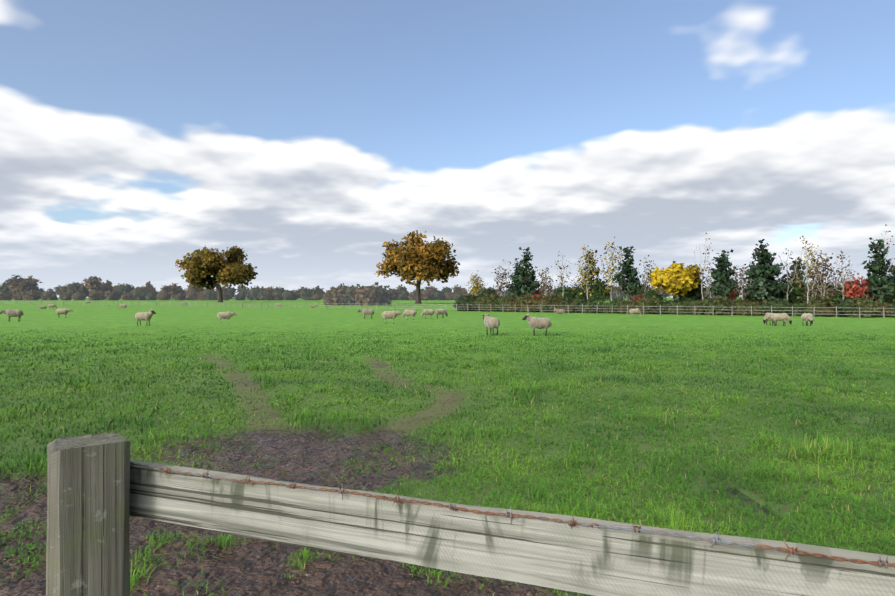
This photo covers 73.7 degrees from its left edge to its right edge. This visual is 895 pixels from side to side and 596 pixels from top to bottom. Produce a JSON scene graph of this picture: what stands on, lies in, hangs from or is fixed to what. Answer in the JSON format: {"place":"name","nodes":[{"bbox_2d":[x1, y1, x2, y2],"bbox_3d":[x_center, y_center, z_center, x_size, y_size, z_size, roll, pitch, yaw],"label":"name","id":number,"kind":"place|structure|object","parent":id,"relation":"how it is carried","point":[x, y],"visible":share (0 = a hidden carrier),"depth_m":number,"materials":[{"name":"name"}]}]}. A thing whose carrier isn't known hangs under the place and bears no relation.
{"place":"outdoors","nodes":[
{"label":"outdoors","id":0,"kind":"place"},
{"bbox_2d":[0,298,894,595],"bbox_3d":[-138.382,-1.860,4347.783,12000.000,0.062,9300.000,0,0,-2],"label":"ground","id":1,"kind":"structure","parent":0,"point":[252,566],"depth_m":9.28,"materials":[{"name":"plant"}]},
{"bbox_2d":[0,291,12,299],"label":"hedge","id":2,"kind":"object","parent":1,"relation":"on","point":[6,295],"visible":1,"depth_m":392.52,"materials":[{"name":"grey plant"}]},
{"bbox_2d":[0,280,14,293],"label":"tree","id":3,"kind":"object","parent":1,"relation":"on","point":[3,288],"visible":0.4,"depth_m":427.04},
{"bbox_2d":[0,309,23,320],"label":"sheep","id":4,"kind":"object","parent":1,"relation":"on","point":[9,313],"visible":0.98,"depth_m":47.58},
{"bbox_2d":[7,275,35,293],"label":"tree","id":5,"kind":"object","parent":1,"relation":"on","point":[16,285],"visible":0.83,"depth_m":416.77,"materials":[{"name":"plant"}]},
{"bbox_2d":[20,289,40,299],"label":"hedge","id":6,"kind":"object","parent":1,"relation":"on","point":[31,295],"visible":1,"depth_m":389.23,"materials":[{"name":"brown plant"}]},
{"bbox_2d":[24,275,42,291],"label":"tree","id":7,"kind":"object","parent":1,"relation":"on","point":[32,282],"visible":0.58,"depth_m":422.87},
{"bbox_2d":[40,290,57,299],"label":"hedge","id":8,"kind":"object","parent":1,"relation":"on","point":[49,295],"visible":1,"depth_m":391.82,"materials":[{"name":"grey plant"}]},
{"bbox_2d":[55,308,72,317],"bbox_3d":[-35.902,1.411,55.901,1.519,0.923,0.514,0,0,-12],"label":"sheep","id":9,"kind":"object","parent":1,"relation":"on","point":[65,311],"visible":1,"depth_m":55.72},
{"bbox_2d":[67,282,88,296],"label":"tree","id":10,"kind":"object","parent":1,"relation":"on","point":[76,288],"visible":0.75,"depth_m":414.23,"materials":[{"name":"plant"}]},
{"bbox_2d":[71,292,86,299],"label":"hedge","id":11,"kind":"object","parent":1,"relation":"on","point":[78,296],"visible":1,"depth_m":389.20,"materials":[{"name":"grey plant"}]},
{"bbox_2d":[46,432,130,595],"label":"post","id":12,"kind":"object","parent":1,"relation":"on","point":[88,507],"visible":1,"depth_m":1.16,"materials":[{"name":"grey wood"}]},
{"bbox_2d":[129,460,894,595],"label":"rail","id":13,"kind":"object","parent":12,"relation":"attached to","point":[595,561],"visible":0.81,"depth_m":0.98,"materials":[{"name":"grey wood"}]},
{"bbox_2d":[130,461,894,567],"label":"barbed wire","id":14,"kind":"object","parent":12,"relation":"attached to","point":[714,540],"visible":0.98,"depth_m":0.95,"materials":[{"name":"metal"}]},
{"bbox_2d":[82,276,102,295],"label":"tree","id":15,"kind":"object","parent":1,"relation":"on","point":[93,283],"visible":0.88,"depth_m":410.67,"materials":[{"name":"plant"}]},
{"bbox_2d":[88,290,104,299],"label":"hedge","id":16,"kind":"object","parent":1,"relation":"on","point":[96,295],"visible":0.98,"depth_m":391.73,"materials":[{"name":"grey plant"}]},
{"bbox_2d":[100,280,115,291],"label":"tree","id":17,"kind":"object","parent":1,"relation":"on","point":[107,285],"visible":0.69,"depth_m":419.25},
{"bbox_2d":[104,290,121,299],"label":"hedge","id":18,"kind":"object","parent":1,"relation":"on","point":[112,295],"visible":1,"depth_m":393.65,"materials":[{"name":"grey plant"}]},
{"bbox_2d":[116,283,134,296],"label":"tree","id":19,"kind":"object","parent":1,"relation":"on","point":[123,289],"visible":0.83,"depth_m":507.87,"materials":[{"name":"grey plant"}]},
{"bbox_2d":[128,288,147,299],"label":"hedge","id":20,"kind":"object","parent":1,"relation":"on","point":[137,294],"visible":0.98,"depth_m":392.01,"materials":[{"name":"grey plant"}]},
{"bbox_2d":[135,309,155,325],"bbox_3d":[-20.439,1.329,40.377,1.497,1.114,0.544,0,0,6],"label":"sheep","id":21,"kind":"object","parent":1,"relation":"on","point":[140,316],"visible":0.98,"depth_m":40.22},
{"bbox_2d":[156,291,171,299],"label":"hedge","id":22,"kind":"object","parent":1,"relation":"on","point":[162,295],"visible":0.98,"depth_m":388.36,"materials":[{"name":"grey plant"}]},
{"bbox_2d":[165,283,180,299],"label":"tree","id":23,"kind":"object","parent":1,"relation":"on","point":[175,290],"visible":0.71,"depth_m":511.23,"materials":[{"name":"grey plant"}]},
{"bbox_2d":[185,291,197,299],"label":"hedge","id":24,"kind":"object","parent":1,"relation":"on","point":[191,295],"visible":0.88,"depth_m":395.01,"materials":[{"name":"grey plant"}]},
{"bbox_2d":[204,290,217,299],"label":"hedge","id":25,"kind":"object","parent":1,"relation":"on","point":[210,295],"visible":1,"depth_m":391.26,"materials":[{"name":"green plant"}]},
{"bbox_2d":[175,245,257,301],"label":"oak","id":26,"kind":"object","parent":1,"relation":"on","point":[204,265],"visible":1,"depth_m":224.55,"materials":[{"name":"brown plant"}]},
{"bbox_2d":[217,312,236,322],"bbox_3d":[-16.306,1.442,44.141,1.447,0.879,0.490,0,0,-17],"label":"sheep","id":27,"kind":"object","parent":1,"relation":"on","point":[224,315],"visible":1,"depth_m":43.95},
{"bbox_2d":[246,288,259,299],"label":"hedge","id":28,"kind":"object","parent":1,"relation":"on","point":[251,294],"visible":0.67,"depth_m":392.06,"materials":[{"name":"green plant"}]},
{"bbox_2d":[257,289,273,299],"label":"hedge","id":29,"kind":"object","parent":1,"relation":"on","point":[266,294],"visible":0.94,"depth_m":389.46,"materials":[{"name":"grey plant"}]},
{"bbox_2d":[281,290,297,299],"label":"hedge","id":30,"kind":"object","parent":1,"relation":"on","point":[289,295],"visible":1,"depth_m":391.25,"materials":[{"name":"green plant"}]},
{"bbox_2d":[301,291,314,299],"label":"hedge","id":31,"kind":"object","parent":1,"relation":"on","point":[306,295],"visible":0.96,"depth_m":396.29,"materials":[{"name":"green plant"}]},
{"bbox_2d":[324,283,351,304],"bbox_3d":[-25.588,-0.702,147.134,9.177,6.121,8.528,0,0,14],"label":"hedge","id":32,"kind":"object","parent":1,"relation":"on","point":[335,296],"visible":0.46,"depth_m":144.55,"materials":[{"name":"plant"}]},
{"bbox_2d":[344,286,360,304],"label":"hedge","id":33,"kind":"object","parent":1,"relation":"on","point":[351,299],"visible":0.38,"depth_m":144.24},
{"bbox_2d":[358,309,373,318],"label":"sheep","id":34,"kind":"object","parent":1,"relation":"on","point":[367,311],"visible":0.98,"depth_m":53.63},
{"bbox_2d":[355,286,384,305],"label":"hedge","id":35,"kind":"object","parent":1,"relation":"on","point":[370,295],"visible":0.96,"depth_m":141.69,"materials":[{"name":"plant"}]},
{"bbox_2d":[367,282,394,304],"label":"hedge","id":36,"kind":"object","parent":1,"relation":"on","point":[387,297],"visible":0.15,"depth_m":151.46,"materials":[{"name":"plant"}]},
{"bbox_2d":[381,311,402,323],"bbox_3d":[-4.051,1.400,43.555,1.591,0.967,0.538,0,0,-7],"label":"sheep","id":37,"kind":"object","parent":1,"relation":"on","point":[389,314],"visible":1,"depth_m":43.35},
{"bbox_2d":[396,289,409,299],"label":"hedge","id":38,"kind":"object","parent":1,"relation":"on","point":[404,294],"visible":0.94,"depth_m":398.93,"materials":[{"name":"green plant"}]},
{"bbox_2d":[402,309,416,319],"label":"sheep","id":39,"kind":"object","parent":1,"relation":"on","point":[408,312],"visible":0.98,"depth_m":51.06},
{"bbox_2d":[374,230,459,303],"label":"oak","id":40,"kind":"object","parent":1,"relation":"on","point":[410,260],"visible":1,"depth_m":179.42,"materials":[{"name":"orange plant"}]},
{"bbox_2d":[420,289,432,299],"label":"hedge","id":41,"kind":"object","parent":1,"relation":"on","point":[426,295],"visible":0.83,"depth_m":396.41,"materials":[{"name":"brown plant"}]},
{"bbox_2d":[432,290,445,299],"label":"hedge","id":42,"kind":"object","parent":1,"relation":"on","point":[438,295],"visible":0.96,"depth_m":398.34,"materials":[{"name":"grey plant"}]},
{"bbox_2d":[6,300,894,317],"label":"fence","id":43,"kind":"object","parent":1,"relation":"on","point":[515,307],"visible":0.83,"depth_m":77.34,"materials":[{"name":"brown wood"}]},
{"bbox_2d":[455,293,478,310],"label":"shrub","id":44,"kind":"object","parent":1,"relation":"on","point":[465,300],"visible":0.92,"depth_m":83.10,"materials":[{"name":"green plant"}]},
{"bbox_2d":[466,274,487,295],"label":"birch","id":45,"kind":"object","parent":1,"relation":"on","point":[477,286],"visible":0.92,"depth_m":86.15,"materials":[{"name":"yellow plant"}]},
{"bbox_2d":[475,293,496,310],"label":"shrub","id":46,"kind":"object","parent":1,"relation":"on","point":[491,297],"visible":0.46,"depth_m":81.17,"materials":[{"name":"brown plant"}]},
{"bbox_2d":[478,298,494,311],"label":"shrub","id":47,"kind":"object","parent":1,"relation":"on","point":[488,305],"visible":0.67,"depth_m":80.49,"materials":[{"name":"brown plant"}]},
{"bbox_2d":[478,286,497,310],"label":"shrub","id":48,"kind":"object","parent":1,"relation":"on","point":[484,291],"visible":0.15,"depth_m":83.81,"materials":[{"name":"green plant"}]},
{"bbox_2d":[483,313,499,335],"bbox_3d":[2.187,1.345,30.365,0.538,1.098,1.454,0,0,-27],"label":"sheep","id":49,"kind":"object","parent":1,"relation":"on","point":[491,323],"visible":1,"depth_m":30.00},
{"bbox_2d":[491,266,511,295],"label":"birch","id":50,"kind":"object","parent":1,"relation":"on","point":[504,283],"visible":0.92,"depth_m":85.35,"materials":[{"name":"grey plant"}]},
{"bbox_2d":[494,293,517,311],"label":"shrub","id":51,"kind":"object","parent":1,"relation":"on","point":[499,301],"visible":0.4,"depth_m":79.50,"materials":[{"name":"green plant"}]},
{"bbox_2d":[502,296,520,311],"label":"shrub","id":52,"kind":"object","parent":1,"relation":"on","point":[511,301],"visible":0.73,"depth_m":78.34,"materials":[{"name":"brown plant"}]},
{"bbox_2d":[507,258,524,296],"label":"tree","id":53,"kind":"object","parent":1,"relation":"on","point":[512,287],"visible":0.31,"depth_m":89.73,"materials":[{"name":"plant"}]},
{"bbox_2d":[512,293,539,311],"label":"shrub","id":54,"kind":"object","parent":1,"relation":"on","point":[528,303],"visible":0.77,"depth_m":77.32,"materials":[{"name":"brown plant"}]},
{"bbox_2d":[513,247,539,295],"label":"pine","id":55,"kind":"object","parent":1,"relation":"on","point":[524,281],"visible":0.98,"depth_m":82.06,"materials":[{"name":"green plant"}]},
{"bbox_2d":[522,314,551,335],"bbox_3d":[4.484,1.346,29.909,1.454,1.098,0.538,0,0,10],"label":"sheep","id":56,"kind":"object","parent":1,"relation":"on","point":[539,323],"visible":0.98,"depth_m":29.72},
{"bbox_2d":[535,268,554,295],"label":"birch","id":57,"kind":"object","parent":1,"relation":"on","point":[547,287],"visible":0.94,"depth_m":82.42,"materials":[{"name":"grey plant"}]},
{"bbox_2d":[536,294,561,311],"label":"shrub","id":58,"kind":"object","parent":1,"relation":"on","point":[547,300],"visible":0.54,"depth_m":76.05,"materials":[{"name":"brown plant"}]},
{"bbox_2d":[544,298,566,312],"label":"shrub","id":59,"kind":"object","parent":1,"relation":"on","point":[556,303],"visible":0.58,"depth_m":75.36,"materials":[{"name":"green plant"}]},
{"bbox_2d":[556,251,572,296],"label":"birch","id":60,"kind":"object","parent":1,"relation":"on","point":[563,277],"visible":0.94,"depth_m":79.12,"materials":[{"name":"grey plant"}]},
{"bbox_2d":[553,285,576,298],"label":"bush","id":61,"kind":"object","parent":1,"relation":"on","point":[566,294],"visible":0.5,"depth_m":82.00,"materials":[{"name":"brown plant"}]},
{"bbox_2d":[570,285,590,299],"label":"bush","id":62,"kind":"object","parent":1,"relation":"on","point":[578,295],"visible":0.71,"depth_m":81.53,"materials":[{"name":"green plant"}]},
{"bbox_2d":[572,298,594,312],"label":"shrub","id":63,"kind":"object","parent":1,"relation":"on","point":[577,308],"visible":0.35,"depth_m":74.07,"materials":[{"name":"green plant"}]},
{"bbox_2d":[574,244,603,298],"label":"birch","id":64,"kind":"object","parent":1,"relation":"on","point":[589,267],"visible":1,"depth_m":76.39,"materials":[{"name":"yellow plant"}]},
{"bbox_2d":[579,250,601,291],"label":"tree","id":65,"kind":"object","parent":1,"relation":"on","point":[591,280],"visible":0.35,"depth_m":86.21,"materials":[{"name":"plant"}]},
{"bbox_2d":[583,301,598,312],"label":"shrub","id":66,"kind":"object","parent":1,"relation":"on","point":[587,305],"visible":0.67,"depth_m":72.38,"materials":[{"name":"green plant"}]},
{"bbox_2d":[586,279,611,303],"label":"bush","id":67,"kind":"object","parent":1,"relation":"on","point":[600,293],"visible":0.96,"depth_m":77.94,"materials":[{"name":"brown plant"}]},
{"bbox_2d":[598,236,622,300],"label":"birch","id":68,"kind":"object","parent":1,"relation":"on","point":[609,269],"visible":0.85,"depth_m":76.22,"materials":[{"name":"beige plant"}]},
{"bbox_2d":[606,297,624,312],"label":"shrub","id":69,"kind":"object","parent":1,"relation":"on","point":[614,302],"visible":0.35,"depth_m":71.33,"materials":[{"name":"green plant"}]},
{"bbox_2d":[618,301,635,313],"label":"shrub","id":70,"kind":"object","parent":1,"relation":"on","point":[631,305],"visible":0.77,"depth_m":69.77,"materials":[{"name":"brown plant"}]},
{"bbox_2d":[612,246,641,300],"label":"pine","id":71,"kind":"object","parent":1,"relation":"on","point":[629,282],"visible":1,"depth_m":73.11,"materials":[{"name":"green plant"}]},
{"bbox_2d":[638,255,655,299],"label":"birch","id":72,"kind":"object","parent":1,"relation":"on","point":[646,273],"visible":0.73,"depth_m":74.59,"materials":[{"name":"grey plant"}]},
{"bbox_2d":[635,295,660,313],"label":"shrub","id":73,"kind":"object","parent":1,"relation":"on","point":[648,302],"visible":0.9,"depth_m":68.62,"materials":[{"name":"green plant"}]},
{"bbox_2d":[644,288,664,302],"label":"bush","id":74,"kind":"object","parent":1,"relation":"on","point":[651,293],"visible":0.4,"depth_m":73.37,"materials":[{"name":"green plant"}]},
{"bbox_2d":[655,304,668,313],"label":"shrub","id":75,"kind":"object","parent":1,"relation":"on","point":[663,309],"visible":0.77,"depth_m":67.52,"materials":[{"name":"green plant"}]},
{"bbox_2d":[649,261,705,300],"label":"maple","id":76,"kind":"object","parent":1,"relation":"on","point":[677,279],"visible":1,"depth_m":69.12,"materials":[{"name":"yellow plant"}]},
{"bbox_2d":[671,302,689,314],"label":"shrub","id":77,"kind":"object","parent":1,"relation":"on","point":[682,312],"visible":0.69,"depth_m":66.38,"materials":[{"name":"green plant"}]},
{"bbox_2d":[675,280,705,299],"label":"bush","id":78,"kind":"object","parent":1,"relation":"on","point":[695,293],"visible":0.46,"depth_m":71.35,"materials":[{"name":"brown plant"}]},
{"bbox_2d":[694,233,715,300],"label":"birch","id":79,"kind":"object","parent":1,"relation":"on","point":[704,267],"visible":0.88,"depth_m":69.89,"materials":[{"name":"grey plant"}]},
{"bbox_2d":[700,296,732,314],"bbox_3d":[29.085,0.970,64.708,3.352,2.510,3.494,0,0,8],"label":"shrub","id":80,"kind":"object","parent":1,"relation":"on","point":[719,305],"visible":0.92,"depth_m":64.04,"materials":[{"name":"green plant"}]},
{"bbox_2d":[710,251,735,299],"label":"pine","id":81,"kind":"object","parent":1,"relation":"on","point":[720,275],"visible":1,"depth_m":66.96,"materials":[{"name":"green plant"}]},
{"bbox_2d":[716,249,738,286],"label":"tree","id":82,"kind":"object","parent":1,"relation":"on","point":[728,265],"visible":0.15,"depth_m":78.11,"materials":[{"name":"plant"}]},
{"bbox_2d":[731,265,752,299],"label":"birch","id":83,"kind":"object","parent":1,"relation":"on","point":[742,274],"visible":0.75,"depth_m":68.26,"materials":[{"name":"grey plant"}]},
{"bbox_2d":[735,305,750,315],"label":"shrub","id":84,"kind":"object","parent":1,"relation":"on","point":[743,310],"visible":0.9,"depth_m":63.06,"materials":[{"name":"green plant"}]},
{"bbox_2d":[744,239,788,300],"bbox_3d":[34.360,-2.263,65.057,4.665,8.243,4.443,0,0,-16],"label":"pine","id":85,"kind":"object","parent":1,"relation":"on","point":[759,288],"visible":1,"depth_m":64.49,"materials":[{"name":"green plant"}]},
{"bbox_2d":[763,313,776,324],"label":"sheep","id":86,"kind":"object","parent":1,"relation":"on","point":[766,318],"visible":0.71,"depth_m":40.71},
{"bbox_2d":[763,297,794,315],"bbox_3d":[34.348,1.050,61.887,3.058,2.290,3.187,0,0,39],"label":"shrub","id":87,"kind":"object","parent":1,"relation":"on","point":[775,303],"visible":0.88,"depth_m":61.09,"materials":[{"name":"green plant"}]},
{"bbox_2d":[770,313,791,325],"bbox_3d":[22.451,1.445,40.151,1.270,0.880,0.501,0,0,23],"label":"sheep","id":88,"kind":"object","parent":1,"relation":"on","point":[775,317],"visible":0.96,"depth_m":40.01},
{"bbox_2d":[779,248,799,299],"bbox_3d":[36.934,-1.818,64.767,2.492,7.351,2.342,0,0,-3],"label":"birch","id":89,"kind":"object","parent":1,"relation":"on","point":[787,280],"visible":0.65,"depth_m":64.86,"materials":[{"name":"beige plant"}]},
{"bbox_2d":[775,274,811,303],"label":"bush","id":90,"kind":"object","parent":1,"relation":"on","point":[797,292],"visible":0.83,"depth_m":66.44,"materials":[{"name":"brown plant"}]},
{"bbox_2d":[785,257,806,302],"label":"tree","id":91,"kind":"object","parent":1,"relation":"on","point":[798,270],"visible":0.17,"depth_m":72.93,"materials":[{"name":"plant"}]},
{"bbox_2d":[789,303,806,315],"bbox_3d":[36.041,1.357,61.395,2.219,1.846,2.047,0,0,-28],"label":"shrub","id":92,"kind":"object","parent":1,"relation":"on","point":[798,311],"visible":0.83,"depth_m":60.75,"materials":[{"name":"green plant"}]},
{"bbox_2d":[788,236,817,303],"bbox_3d":[37.658,-2.371,62.719,2.230,8.461,2.732,0,0,-25],"label":"birch","id":93,"kind":"object","parent":1,"relation":"on","point":[805,273],"visible":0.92,"depth_m":62.70,"materials":[{"name":"beige plant"}]},
{"bbox_2d":[801,313,813,325],"bbox_3d":[24.234,1.445,40.165,0.501,0.880,1.270,0,0,6],"label":"sheep","id":94,"kind":"object","parent":1,"relation":"on","point":[806,317],"visible":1,"depth_m":39.93},
{"bbox_2d":[803,306,820,316],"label":"shrub","id":95,"kind":"object","parent":1,"relation":"on","point":[815,312],"visible":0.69,"depth_m":59.50,"materials":[{"name":"green plant"}]},
{"bbox_2d":[801,244,828,296],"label":"tree","id":96,"kind":"object","parent":1,"relation":"on","point":[812,263],"visible":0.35,"depth_m":74.21,"materials":[{"name":"plant"}]},
{"bbox_2d":[802,260,830,298],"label":"tree","id":97,"kind":"object","parent":1,"relation":"on","point":[813,277],"visible":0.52,"depth_m":68.31,"materials":[{"name":"plant"}]},
{"bbox_2d":[802,296,834,308],"bbox_3d":[38.659,0.988,62.211,3.306,2.468,3.388,0,0,-5],"label":"shrub","id":98,"kind":"object","parent":1,"relation":"on","point":[823,302],"visible":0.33,"depth_m":61.51,"materials":[{"name":"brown plant"}]},
{"bbox_2d":[809,253,844,299],"bbox_3d":[40.459,-1.479,63.743,3.261,6.675,3.141,0,0,-19],"label":"birch","id":99,"kind":"object","parent":1,"relation":"on","point":[825,274],"visible":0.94,"depth_m":63.68,"materials":[{"name":"beige plant"}]},
{"bbox_2d":[819,307,835,316],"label":"shrub","id":100,"kind":"object","parent":1,"relation":"on","point":[827,312],"visible":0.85,"depth_m":59.20,"materials":[{"name":"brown plant"}]},
{"bbox_2d":[832,287,851,304],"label":"bush","id":101,"kind":"object","parent":1,"relation":"on","point":[839,295],"visible":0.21,"depth_m":67.27,"materials":[{"name":"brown plant"}]},
{"bbox_2d":[831,250,858,298],"bbox_3d":[40.376,-1.570,60.663,2.081,6.859,2.570,0,0,-7],"label":"birch","id":102,"kind":"object","parent":1,"relation":"on","point":[843,257],"visible":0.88,"depth_m":60.70,"materials":[{"name":"beige plant"}]},
{"bbox_2d":[834,299,860,316],"bbox_3d":[39.178,1.137,58.043,2.740,2.052,2.856,0,0,2],"label":"shrub","id":103,"kind":"object","parent":1,"relation":"on","point":[844,307],"visible":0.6,"depth_m":57.77,"materials":[{"name":"green plant"}]},
{"bbox_2d":[839,274,873,299],"bbox_3d":[40.766,-0.254,59.574,2.604,4.235,3.012,0,0,22],"label":"bush","id":104,"kind":"object","parent":1,"relation":"on","point":[855,291],"visible":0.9,"depth_m":59.20,"materials":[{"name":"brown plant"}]},
{"bbox_2d":[846,297,878,317],"bbox_3d":[39.867,1.178,57.478,2.797,2.522,3.031,0,0,37],"label":"shrub","id":105,"kind":"object","parent":1,"relation":"on","point":[867,305],"visible":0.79,"depth_m":56.63,"materials":[{"name":"green plant"}]},
{"bbox_2d":[861,235,894,304],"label":"pine","id":106,"kind":"object","parent":1,"relation":"on","point":[881,286],"visible":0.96,"depth_m":60.02,"materials":[{"name":"green plant"}]},
{"bbox_2d":[872,301,892,316],"bbox_3d":[42.690,1.210,58.632,2.563,1.841,2.459,0,0,33],"label":"shrub","id":107,"kind":"object","parent":1,"relation":"on","point":[886,306],"visible":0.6,"depth_m":58.03,"materials":[{"name":"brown plant"}]},
{"bbox_2d":[871,224,894,302],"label":"tree","id":108,"kind":"object","parent":1,"relation":"on","point":[888,247],"visible":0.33,"depth_m":61.26,"materials":[{"name":"plant"}]},
{"bbox_2d":[880,291,894,304],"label":"bush","id":109,"kind":"object","parent":1,"relation":"on","point":[889,297],"visible":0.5,"depth_m":61.16,"materials":[{"name":"green plant"}]},
{"bbox_2d":[0,325,894,595],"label":"grass","id":110,"kind":"structure","parent":0,"point":[809,447],"depth_m":9.28,"materials":[{"name":"plant"}]},
{"bbox_2d":[0,0,894,297],"label":"sky","id":111,"kind":"structure","parent":0,"point":[306,137],"materials":[{"name":"blue"}]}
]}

